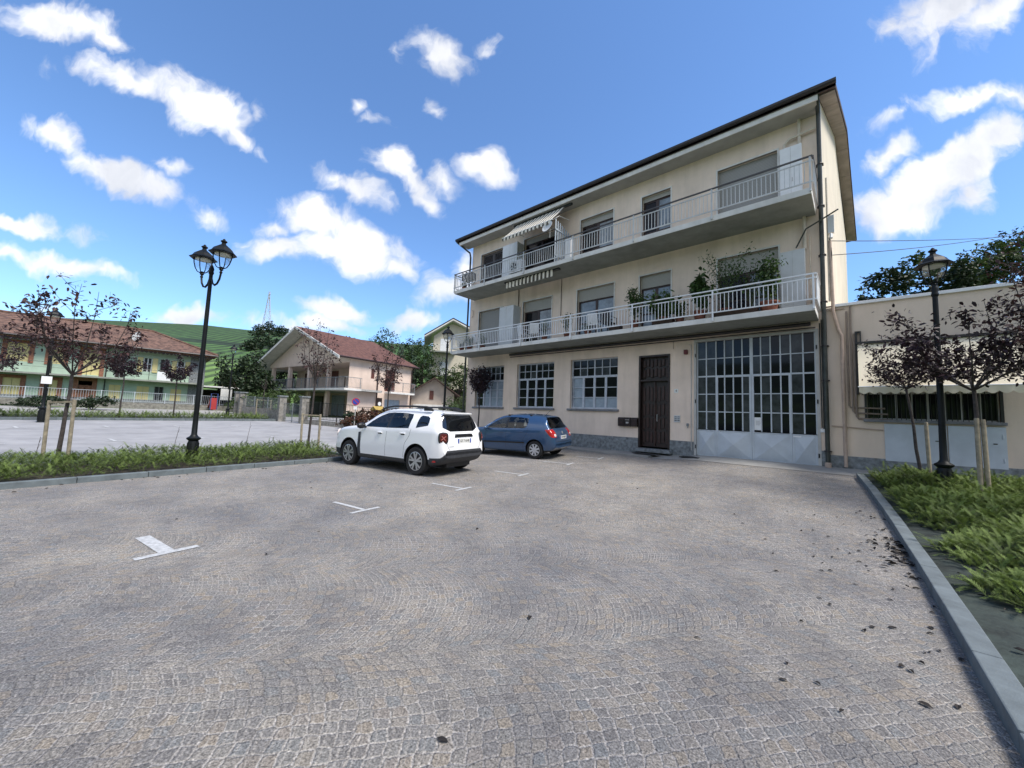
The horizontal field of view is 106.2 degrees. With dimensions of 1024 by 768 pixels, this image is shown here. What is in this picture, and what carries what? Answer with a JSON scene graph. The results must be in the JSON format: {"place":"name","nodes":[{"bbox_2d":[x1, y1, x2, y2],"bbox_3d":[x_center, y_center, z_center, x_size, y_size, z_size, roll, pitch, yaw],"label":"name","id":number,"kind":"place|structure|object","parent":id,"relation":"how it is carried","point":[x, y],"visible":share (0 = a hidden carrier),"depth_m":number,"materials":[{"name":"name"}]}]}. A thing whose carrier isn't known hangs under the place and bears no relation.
{"place":"outdoors","nodes":[
{"label":"outdoors","id":0,"kind":"place"},
{"bbox_2d":[0,406,237,416],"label":"pavement","id":1,"kind":"structure","parent":0,"point":[112,409],"depth_m":27.70,"materials":[{"name":"concrete"}]},
{"bbox_2d":[9,395,65,406],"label":"bush","id":2,"kind":"object","parent":1,"relation":"on","point":[36,399],"visible":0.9,"depth_m":25.93,"materials":[{"name":"green plant"}]},
{"bbox_2d":[70,395,119,409],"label":"bush","id":3,"kind":"object","parent":1,"relation":"on","point":[91,402],"visible":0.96,"depth_m":26.79,"materials":[{"name":"green plant"}]},
{"bbox_2d":[0,416,244,418],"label":"flower bed","id":4,"kind":"object","parent":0,"point":[129,417],"visible":0.23,"depth_m":22.12,"materials":[{"name":"plant"}]},
{"bbox_2d":[106,348,149,417],"bbox_3d":[-21.953,-0.022,21.803,1.652,4.096,1.836,-2,-6,42],"label":"plum tree","id":5,"kind":"object","parent":4,"relation":"on","point":[130,370],"visible":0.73,"depth_m":21.69,"materials":[{"name":"purple plant"}]},
{"bbox_2d":[0,406,268,418],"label":"juniper ground cover","id":6,"kind":"object","parent":4,"relation":"on","point":[9,412],"visible":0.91,"depth_m":21.46,"materials":[{"name":"green plant"}]},
{"bbox_2d":[158,354,198,417],"bbox_3d":[-20.703,0.154,23.746,1.813,4.141,1.944,-2,-6,42],"label":"plum tree","id":7,"kind":"object","parent":4,"relation":"on","point":[171,375],"visible":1,"depth_m":23.59,"materials":[{"name":"purple plant"}]},
{"bbox_2d":[0,450,339,481],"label":"flower bed","id":8,"kind":"object","parent":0,"point":[125,470],"visible":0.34,"depth_m":8.81,"materials":[{"name":"green plant"}]},
{"bbox_2d":[41,400,50,460],"bbox_3d":[-10.512,1.117,8.653,0.072,1.500,0.104,5,-5,-30],"label":"stake","id":9,"kind":"object","parent":8,"relation":"on","point":[45,430],"visible":0.72,"depth_m":8.64,"materials":[{"name":"brown wood"}]},
{"bbox_2d":[66,400,76,463],"bbox_3d":[-9.947,1.126,8.656,0.070,1.550,0.096,4,-5,-16],"label":"stake","id":10,"kind":"object","parent":8,"relation":"on","point":[71,428],"visible":0.71,"depth_m":8.65,"materials":[{"name":"brown wood"}]},
{"bbox_2d":[2,272,148,462],"bbox_3d":[-10.113,-0.266,8.921,1.862,4.348,2.419,0,-5,26],"label":"plum tree","id":11,"kind":"object","parent":8,"relation":"on","point":[66,349],"visible":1,"depth_m":8.69,"materials":[{"name":"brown plant"}]},
{"bbox_2d":[0,437,340,480],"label":"juniper ground cover","id":12,"kind":"object","parent":8,"relation":"on","point":[125,456],"visible":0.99,"depth_m":8.69,"materials":[{"name":"green plant"}]},
{"bbox_2d":[185,239,236,461],"bbox_3d":[-8.034,-0.862,9.985,1.493,5.870,0.573,0,-5,26],"label":"street lamp","id":13,"kind":"object","parent":8,"relation":"on","point":[222,250],"visible":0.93,"depth_m":9.96,"materials":[{"name":"metal"}]},
{"bbox_2d":[294,318,341,445],"bbox_3d":[-6.853,0.046,13.358,1.219,4.673,1.675,1,-5,13],"label":"plum tree","id":14,"kind":"object","parent":8,"relation":"on","point":[315,363],"visible":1,"depth_m":13.28,"materials":[{"name":"purple plant"}]},
{"bbox_2d":[0,420,341,461],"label":"parking lot","id":15,"kind":"structure","parent":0,"point":[91,434],"depth_m":15.78,"materials":[{"name":"grey asphalt"}]},
{"bbox_2d":[36,307,64,421],"bbox_3d":[-21.210,-0.895,17.588,0.573,5.340,0.573,-2,-6,42],"label":"street lamp","id":16,"kind":"object","parent":15,"relation":"on","point":[41,413],"visible":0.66,"depth_m":17.47,"materials":[{"name":"metal"}]},
{"bbox_2d":[303,402,353,427],"bbox_3d":[-12.220,2.095,25.504,4.837,1.828,0.200,0,-5,25],"label":"garden fence","id":17,"kind":"object","parent":15,"relation":"on","point":[330,423],"visible":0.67,"depth_m":25.45,"materials":[{"name":"metal"}]},
{"bbox_2d":[335,407,392,426],"bbox_3d":[-8.216,2.104,22.919,3.574,1.551,3.269,1,-5,20],"label":"bush","id":18,"kind":"object","parent":15,"relation":"on","point":[364,418],"visible":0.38,"depth_m":22.42,"materials":[{"name":"green plant"}]},
{"bbox_2d":[66,318,432,407],"bbox_3d":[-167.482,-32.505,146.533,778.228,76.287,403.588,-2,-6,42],"label":"hills","id":19,"kind":"structure","parent":0,"point":[222,340],"depth_m":166.97,"materials":[{"name":"green plant"}]},
{"bbox_2d":[239,338,263,350],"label":"tree","id":20,"kind":"object","parent":19,"relation":"on","point":[250,345],"visible":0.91,"depth_m":138.49,"materials":[{"name":"green plant"}]},
{"bbox_2d":[248,323,269,336],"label":"tree","id":21,"kind":"object","parent":19,"relation":"on","point":[259,330],"visible":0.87,"depth_m":178.68,"materials":[{"name":"green plant"}]},
{"bbox_2d":[372,327,405,357],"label":"tree","id":22,"kind":"object","parent":19,"relation":"on","point":[386,338],"visible":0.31,"depth_m":65.33,"materials":[{"name":"green plant"}]},
{"bbox_2d":[388,335,431,382],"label":"tree","id":23,"kind":"object","parent":19,"relation":"on","point":[407,346],"visible":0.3,"depth_m":63.27,"materials":[{"name":"green plant"}]},
{"bbox_2d":[424,318,469,389],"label":"cream house","id":24,"kind":"structure","parent":19,"relation":"on","point":[434,336],"depth_m":62.61,"materials":[{"name":"paint"}]},
{"bbox_2d":[854,266,917,300],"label":"tree","id":25,"kind":"object","parent":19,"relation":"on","point":[896,278],"visible":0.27,"depth_m":26.38,"materials":[{"name":"green plant"}]},
{"bbox_2d":[880,250,928,297],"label":"tree","id":26,"kind":"object","parent":19,"relation":"on","point":[917,259],"visible":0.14,"depth_m":29.68,"materials":[{"name":"green plant"}]},
{"bbox_2d":[911,269,959,294],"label":"tree","id":27,"kind":"object","parent":19,"relation":"on","point":[947,278],"visible":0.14,"depth_m":25.89,"materials":[{"name":"green plant"}]},
{"bbox_2d":[941,257,983,289],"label":"tree","id":28,"kind":"object","parent":19,"relation":"on","point":[965,276],"visible":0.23,"depth_m":23.63,"materials":[{"name":"green plant"}]},
{"bbox_2d":[941,243,996,287],"bbox_3d":[39.097,-4.261,32.477,5.172,15.573,5.068,-2,-6,42],"label":"tree","id":29,"kind":"object","parent":19,"relation":"on","point":[969,258],"visible":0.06,"depth_m":32.31,"materials":[{"name":"green plant"}]},
{"bbox_2d":[949,239,1023,285],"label":"tree","id":30,"kind":"object","parent":19,"relation":"on","point":[980,260],"visible":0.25,"depth_m":24.43,"materials":[{"name":"green plant"}]},
{"bbox_2d":[977,226,1023,282],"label":"tree","id":31,"kind":"object","parent":19,"relation":"on","point":[1005,241],"visible":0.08,"depth_m":33.25,"materials":[{"name":"green plant"}]},
{"bbox_2d":[0,405,669,454],"bbox_3d":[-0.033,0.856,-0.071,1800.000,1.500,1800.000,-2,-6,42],"label":"ground","id":32,"kind":"structure","parent":0,"point":[289,414],"depth_m":35.12,"materials":[{"name":"concrete"}]},
{"bbox_2d":[0,322,40,370],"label":"plum tree","id":33,"kind":"object","parent":32,"relation":"on","point":[12,360],"visible":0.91,"depth_m":17.07,"materials":[{"name":"purple plant"}]},
{"bbox_2d":[0,310,218,404],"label":"green house","id":34,"kind":"structure","parent":32,"relation":"on","point":[156,350],"depth_m":35.62,"materials":[{"name":"green paint"}]},
{"bbox_2d":[0,374,26,397],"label":"window","id":35,"kind":"structure","parent":34,"relation":"in","point":[5,379],"depth_m":31.60,"materials":[{"name":"wood"}]},
{"bbox_2d":[0,338,35,362],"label":"window","id":36,"kind":"structure","parent":34,"relation":"in","point":[30,357],"depth_m":31.97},
{"bbox_2d":[38,376,62,396],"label":"window","id":37,"kind":"structure","parent":34,"relation":"in","point":[56,381],"depth_m":33.15,"materials":[{"name":"wood"}]},
{"bbox_2d":[78,346,105,376],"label":"window","id":38,"kind":"structure","parent":34,"relation":"in","point":[99,372],"depth_m":34.76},
{"bbox_2d":[0,385,233,410],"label":"garden fence","id":39,"kind":"object","parent":32,"relation":"on","point":[157,405],"visible":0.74,"depth_m":33.64,"materials":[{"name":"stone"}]},
{"bbox_2d":[0,417,273,420],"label":"kerb","id":40,"kind":"structure","parent":32,"relation":"on","point":[85,418],"depth_m":21.31,"materials":[{"name":"concrete"}]},
{"bbox_2d":[0,414,285,418],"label":"kerb","id":41,"kind":"structure","parent":32,"relation":"on","point":[128,416],"depth_m":22.75,"materials":[{"name":"stone"}]},
{"bbox_2d":[0,456,342,489],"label":"kerb","id":42,"kind":"structure","parent":32,"relation":"on","point":[54,481],"depth_m":7.94,"materials":[{"name":"concrete"}]},
{"bbox_2d":[202,385,238,405],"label":"carport","id":43,"kind":"object","parent":32,"relation":"on","point":[224,391],"visible":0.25,"depth_m":43.80,"materials":[{"name":"white metal"}]},
{"bbox_2d":[214,350,272,394],"bbox_3d":[-27.551,-0.263,39.738,5.206,6.702,5.766,-2,-6,42],"label":"tree","id":44,"kind":"object","parent":32,"relation":"on","point":[245,370],"visible":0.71,"depth_m":38.83,"materials":[{"name":"green plant"}]},
{"bbox_2d":[241,396,277,418],"bbox_3d":[-19.360,1.878,29.548,6.980,1.993,0.200,-1,-6,35],"label":"garden fence","id":45,"kind":"object","parent":32,"relation":"on","point":[270,413],"visible":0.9,"depth_m":29.23,"materials":[{"name":"metal"}]},
{"bbox_2d":[234,373,286,406],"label":"tree","id":46,"kind":"object","parent":32,"relation":"on","point":[254,384],"visible":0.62,"depth_m":37.36,"materials":[{"name":"green plant"}]},
{"bbox_2d":[224,388,303,409],"bbox_3d":[-21.261,1.528,33.678,6.041,2.513,5.379,1,-5,12],"label":"bush","id":47,"kind":"object","parent":32,"relation":"on","point":[275,393],"visible":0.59,"depth_m":33.43,"materials":[{"name":"green plant"}]},
{"bbox_2d":[266,370,296,396],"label":"tree","id":48,"kind":"object","parent":32,"relation":"on","point":[279,375],"visible":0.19,"depth_m":49.64,"materials":[{"name":"green plant"}]},
{"bbox_2d":[276,395,288,420],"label":"gate pier","id":49,"kind":"structure","parent":32,"relation":"on","point":[281,407],"depth_m":27.37,"materials":[{"name":"stone"}]},
{"bbox_2d":[298,396,310,423],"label":"gate pier","id":50,"kind":"structure","parent":32,"relation":"on","point":[304,404],"depth_m":26.38,"materials":[{"name":"stone"}]},
{"bbox_2d":[257,326,419,416],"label":"pink house","id":51,"kind":"structure","parent":32,"relation":"on","point":[350,379],"depth_m":41.53,"materials":[{"name":"paint"}]},
{"bbox_2d":[331,395,344,415],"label":"glazed door","id":52,"kind":"structure","parent":51,"relation":"in","point":[339,399],"depth_m":42.83,"materials":[{"name":"glass"}]},
{"bbox_2d":[371,339,404,410],"bbox_3d":[-5.754,0.337,17.413,1.566,4.752,1.556,5,-5,-26],"label":"plum tree","id":53,"kind":"object","parent":32,"relation":"on","point":[390,378],"visible":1,"depth_m":17.27,"materials":[{"name":"purple plant"}]},
{"bbox_2d":[402,339,445,385],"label":"tree","id":54,"kind":"object","parent":32,"relation":"on","point":[418,359],"visible":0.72,"depth_m":59.15,"materials":[{"name":"green plant"}]},
{"bbox_2d":[412,361,436,389],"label":"tree","id":55,"kind":"object","parent":32,"relation":"on","point":[414,378],"visible":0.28,"depth_m":57.64,"materials":[{"name":"green plant"}]},
{"bbox_2d":[411,377,460,409],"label":"cottage","id":56,"kind":"structure","parent":32,"relation":"on","point":[429,393],"depth_m":44.16,"materials":[{"name":"paint"}]},
{"bbox_2d":[435,363,467,399],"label":"tree","id":57,"kind":"object","parent":32,"relation":"on","point":[456,379],"visible":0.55,"depth_m":49.17,"materials":[{"name":"green plant"}]},
{"bbox_2d":[465,363,493,426],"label":"plum tree","id":58,"kind":"object","parent":32,"relation":"on","point":[480,385],"visible":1,"depth_m":19.58,"materials":[{"name":"purple plant"}]},
{"bbox_2d":[450,77,856,467],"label":"apartment building","id":59,"kind":"structure","parent":32,"relation":"on","point":[752,385],"depth_m":13.93,"materials":[{"name":"paint"}]},
{"bbox_2d":[472,366,503,408],"bbox_3d":[-1.199,0.191,20.317,2.290,2.220,0.291,-2,-6,42],"label":"window","id":60,"kind":"structure","parent":59,"relation":"in","point":[494,399],"depth_m":20.21,"materials":[{"name":"white glass"}]},
{"bbox_2d":[498,305,520,344],"bbox_3d":[-0.138,-2.809,19.252,0.950,2.100,0.567,-2,-6,42],"label":"cabinet","id":61,"kind":"object","parent":59,"relation":"on","point":[510,315],"visible":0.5,"depth_m":19.00,"materials":[{"name":"metal"}]},
{"bbox_2d":[502,241,523,276],"bbox_3d":[0.022,-6.029,19.520,1.000,2.070,0.517,-2,-6,42],"label":"cabinet","id":62,"kind":"object","parent":59,"relation":"on","point":[513,248],"visible":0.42,"depth_m":19.36,"materials":[{"name":"white metal"}]},
{"bbox_2d":[508,258,524,274],"bbox_3d":[0.215,-5.454,18.064,0.800,0.660,0.302,-2,-6,42],"label":"air conditioner","id":63,"kind":"object","parent":59,"relation":"on","point":[520,265],"visible":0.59,"depth_m":17.88,"materials":[{"name":"white metal"}]},
{"bbox_2d":[513,362,553,409],"bbox_3d":[1.086,0.109,18.268,2.430,2.220,0.291,-2,-6,42],"label":"window","id":64,"kind":"structure","parent":59,"relation":"in","point":[536,381],"depth_m":18.33,"materials":[{"name":"white glass"}]},
{"bbox_2d":[524,308,550,341],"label":"window","id":65,"kind":"structure","parent":59,"relation":"in","point":[540,314],"depth_m":18.58,"materials":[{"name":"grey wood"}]},
{"bbox_2d":[525,235,556,269],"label":"window","id":66,"kind":"structure","parent":59,"relation":"in","point":[547,253],"depth_m":18.87,"materials":[{"name":"grey glass"}]},
{"bbox_2d":[554,219,570,261],"bbox_3d":[2.278,-6.120,16.941,0.045,1.960,1.330,-2,-6,42],"label":"picket screen","id":67,"kind":"object","parent":59,"relation":"attached to","point":[559,232],"visible":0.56,"depth_m":16.70,"materials":[{"name":"paint"}]},
{"bbox_2d":[567,357,618,411],"bbox_3d":[3.419,0.027,16.176,2.420,2.220,0.291,-2,-6,42],"label":"window","id":68,"kind":"structure","parent":59,"relation":"in","point":[594,381],"depth_m":16.22,"materials":[{"name":"white glass"}]},
{"bbox_2d":[578,296,613,334],"bbox_3d":[3.636,-2.756,16.483,1.760,1.810,0.050,-2,-6,42],"label":"window","id":69,"kind":"structure","parent":59,"relation":"in","point":[607,302],"depth_m":16.53,"materials":[{"name":"grey glass"}]},
{"bbox_2d":[582,218,612,253],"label":"window","id":70,"kind":"structure","parent":59,"relation":"in","point":[609,220],"depth_m":16.78,"materials":[{"name":"grey glass"}]},
{"bbox_2d":[624,284,647,327],"bbox_3d":[4.485,-2.812,14.074,0.660,1.670,0.775,5,-5,-28],"label":"potted plant","id":71,"kind":"object","parent":59,"relation":"on","point":[633,298],"visible":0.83,"depth_m":14.04,"materials":[{"name":"green plant"}]},
{"bbox_2d":[638,354,669,449],"bbox_3d":[5.362,0.648,14.407,1.180,3.480,0.250,-2,-6,42],"label":"door","id":72,"kind":"structure","parent":59,"relation":"in","point":[654,370],"depth_m":14.46,"materials":[{"name":"brown wood"}]},
{"bbox_2d":[641,284,670,326],"bbox_3d":[5.561,-2.834,14.759,1.190,1.830,0.050,-2,-6,42],"label":"window","id":73,"kind":"structure","parent":59,"relation":"in","point":[658,289],"depth_m":14.94,"materials":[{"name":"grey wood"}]},
{"bbox_2d":[643,195,670,235],"bbox_3d":[5.703,-6.211,15.029,1.120,2.110,0.050,-2,-6,42],"label":"window","id":74,"kind":"structure","parent":59,"relation":"in","point":[664,200],"depth_m":15.04,"materials":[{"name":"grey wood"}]},
{"bbox_2d":[643,289,685,318],"bbox_3d":[5.209,-2.639,13.423,1.183,1.274,1.318,5,-6,-34],"label":"potted plant","id":75,"kind":"object","parent":59,"relation":"on","point":[653,307],"visible":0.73,"depth_m":13.21,"materials":[{"name":"green plant"}]},
{"bbox_2d":[687,267,716,319],"bbox_3d":[6.222,-2.928,12.562,0.942,1.786,0.826,-2,-6,42],"label":"potted plant","id":76,"kind":"object","parent":59,"relation":"on","point":[699,284],"visible":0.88,"depth_m":12.50,"materials":[{"name":"green plant"}]},
{"bbox_2d":[699,241,755,310],"bbox_3d":[6.772,-3.243,12.189,1.724,2.392,0.663,-2,-6,42],"label":"potted plant","id":77,"kind":"object","parent":59,"relation":"on","point":[726,278],"visible":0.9,"depth_m":12.14,"materials":[{"name":"green plant"}]},
{"bbox_2d":[714,306,758,316],"bbox_3d":[6.849,-2.183,11.772,1.200,0.180,0.296,-2,-6,42],"label":"planter","id":78,"kind":"object","parent":59,"relation":"on","point":[741,311],"visible":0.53,"depth_m":11.64,"materials":[{"name":"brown wood"}]},
{"bbox_2d":[719,267,778,310],"bbox_3d":[7.829,-2.855,12.719,1.730,1.710,0.050,-2,-6,42],"label":"window","id":79,"kind":"structure","parent":59,"relation":"in","point":[736,300],"depth_m":12.85,"materials":[{"name":"grey glass"}]},
{"bbox_2d":[728,250,776,305],"bbox_3d":[7.392,-3.057,11.858,1.369,2.015,0.719,-2,-6,42],"label":"potted plant","id":80,"kind":"object","parent":59,"relation":"on","point":[748,292],"visible":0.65,"depth_m":11.89,"materials":[{"name":"green plant"}]},
{"bbox_2d":[752,250,787,310],"bbox_3d":[7.587,-3.012,11.347,0.802,1.857,0.832,1,-5,12],"label":"potted plant","id":81,"kind":"object","parent":59,"relation":"on","point":[765,276],"visible":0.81,"depth_m":11.27,"materials":[{"name":"green plant"}]},
{"bbox_2d":[779,143,802,195],"bbox_3d":[8.691,-6.345,11.953,0.560,2.120,0.217,-2,-6,42],"label":"cabinet","id":82,"kind":"object","parent":59,"relation":"on","point":[790,153],"visible":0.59,"depth_m":11.91,"materials":[{"name":"white metal"}]},
{"bbox_2d":[780,248,806,307],"bbox_3d":[8.542,-3.051,11.665,0.610,2.000,0.267,-2,-6,42],"label":"cabinet","id":83,"kind":"object","parent":59,"relation":"on","point":[796,261],"visible":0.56,"depth_m":11.58,"materials":[{"name":"metal"}]},
{"bbox_2d":[826,282,1023,478],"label":"annex building","id":84,"kind":"structure","parent":32,"relation":"on","point":[879,428],"depth_m":9.83,"materials":[{"name":"paint"}]},
{"bbox_2d":[884,424,947,463],"bbox_3d":[10.234,1.516,9.752,1.100,0.960,0.048,-2,-6,42],"label":"panel door","id":85,"kind":"structure","parent":84,"relation":"in","point":[899,444],"depth_m":9.83,"materials":[{"name":"paint"}]},
{"bbox_2d":[864,391,1007,425],"bbox_3d":[10.502,0.592,9.690,2.430,0.810,0.232,-2,-6,42],"label":"window","id":86,"kind":"structure","parent":84,"relation":"in","point":[959,405],"depth_m":9.67,"materials":[{"name":"black glass"}]},
{"bbox_2d":[948,426,1008,469],"bbox_3d":[10.988,1.489,9.073,0.890,0.960,0.053,-2,-6,42],"label":"panel door","id":87,"kind":"structure","parent":84,"relation":"in","point":[961,439],"depth_m":9.11,"materials":[{"name":"paint"}]},
{"bbox_2d":[856,473,1023,760],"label":"kerb","id":88,"kind":"structure","parent":32,"relation":"on","point":[1003,687],"depth_m":2.75,"materials":[{"name":"concrete"}]},
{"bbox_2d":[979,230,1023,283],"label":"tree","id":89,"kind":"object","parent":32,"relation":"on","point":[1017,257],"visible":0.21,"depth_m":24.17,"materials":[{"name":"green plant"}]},
{"bbox_2d":[0,446,1023,767],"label":"plaza paving","id":90,"kind":"structure","parent":0,"point":[288,616],"depth_m":2.84,"materials":[{"name":"grey stone"}]},
{"bbox_2d":[132,535,199,559],"bbox_3d":[-3.832,1.751,4.218,0.885,0.001,0.527,-2,-6,42],"label":"parking mark","id":91,"kind":"object","parent":90,"relation":"on","point":[157,546],"visible":1,"depth_m":4.12,"materials":[{"name":"paint"}]},
{"bbox_2d":[336,405,481,474],"bbox_3d":[-3.020,1.475,10.951,4.352,1.719,2.240,-1,-5,32],"label":"parked car","id":92,"kind":"object","parent":90,"relation":"on","point":[419,440],"visible":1,"depth_m":9.90,"materials":[{"name":"white paint"}]},
{"bbox_2d":[12,461,1023,741],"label":"fallen leaves","id":93,"kind":"object","parent":90,"relation":"on","point":[898,553],"visible":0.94,"depth_m":4.39,"materials":[{"name":"brown plant"}]},
{"bbox_2d":[478,410,571,458],"bbox_3d":[0.122,1.760,14.408,3.990,1.702,2.040,-2,-4,32],"label":"parked car","id":94,"kind":"object","parent":90,"relation":"on","point":[538,436],"visible":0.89,"depth_m":13.49,"materials":[{"name":"blue paint"}]},
{"bbox_2d":[0,0,1023,345],"label":"sky","id":95,"kind":"structure","parent":0,"point":[342,151],"materials":[{"name":"blue"}]},
{"bbox_2d":[565,446,655,457],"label":"pavement","id":96,"kind":"structure","parent":0,"point":[614,452],"depth_m":14.52,"materials":[{"name":"concrete"}]},
{"bbox_2d":[653,454,975,480],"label":"pavement","id":97,"kind":"structure","parent":0,"point":[805,467],"depth_m":11.32,"materials":[{"name":"concrete"}]},
{"bbox_2d":[867,476,1023,686],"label":"flower bed","id":98,"kind":"object","parent":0,"point":[1002,628],"visible":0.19,"depth_m":3.49,"materials":[{"name":"green plant"}]},
{"bbox_2d":[857,334,960,480],"bbox_3d":[9.085,0.599,8.850,1.650,3.528,1.765,-2,-6,42],"label":"plum tree","id":99,"kind":"object","parent":98,"relation":"on","point":[893,378],"visible":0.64,"depth_m":8.86,"materials":[{"name":"brown plant"}]},
{"bbox_2d":[924,422,931,483],"bbox_3d":[9.283,1.603,8.558,0.070,1.500,0.109,3,-5,-8],"label":"stake","id":100,"kind":"object","parent":98,"relation":"on","point":[928,451],"visible":0.71,"depth_m":8.56,"materials":[{"name":"brown wood"}]},
{"bbox_2d":[913,248,954,491],"bbox_3d":[8.836,-0.289,7.949,0.556,5.234,0.556,0,-5,22],"label":"street lamp","id":101,"kind":"object","parent":98,"relation":"on","point":[933,260],"visible":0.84,"depth_m":7.93,"materials":[{"name":"metal"}]},
{"bbox_2d":[864,461,1023,612],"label":"juniper ground cover","id":102,"kind":"object","parent":98,"relation":"on","point":[995,501],"visible":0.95,"depth_m":5.64,"materials":[{"name":"green plant"}]},
{"bbox_2d":[872,288,1023,482],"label":"plum tree","id":103,"kind":"object","parent":98,"relation":"on","point":[999,352],"visible":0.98,"depth_m":7.33,"materials":[{"name":"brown plant"}]},
{"bbox_2d":[974,418,983,490],"bbox_3d":[8.722,1.482,7.168,0.072,1.680,0.068,-2,-6,42],"label":"stake","id":104,"kind":"object","parent":98,"relation":"on","point":[978,451],"visible":0.71,"depth_m":7.17,"materials":[{"name":"brown wood"}]},
{"bbox_2d":[980,419,991,489],"bbox_3d":[8.802,1.490,7.122,0.091,1.660,0.068,-2,-6,42],"label":"stake","id":105,"kind":"object","parent":98,"relation":"on","point":[985,452],"visible":0.71,"depth_m":7.13,"materials":[{"name":"brown wood"}]},
{"bbox_2d":[979,232,1023,344],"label":"plum tree","id":106,"kind":"object","parent":98,"relation":"on","point":[1021,272],"visible":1,"depth_m":6.31,"materials":[{"name":"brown plant"}]},
{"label":"road","id":107,"kind":"structure","parent":0,"visible":0},
{"bbox_2d":[442,326,453,409],"bbox_3d":[-3.323,-0.006,19.167,0.602,5.882,0.602,-2,-6,42],"label":"street lamp","id":108,"kind":"object","parent":107,"relation":"on","point":[448,332],"visible":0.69,"depth_m":19.20,"materials":[{"name":"metal"}]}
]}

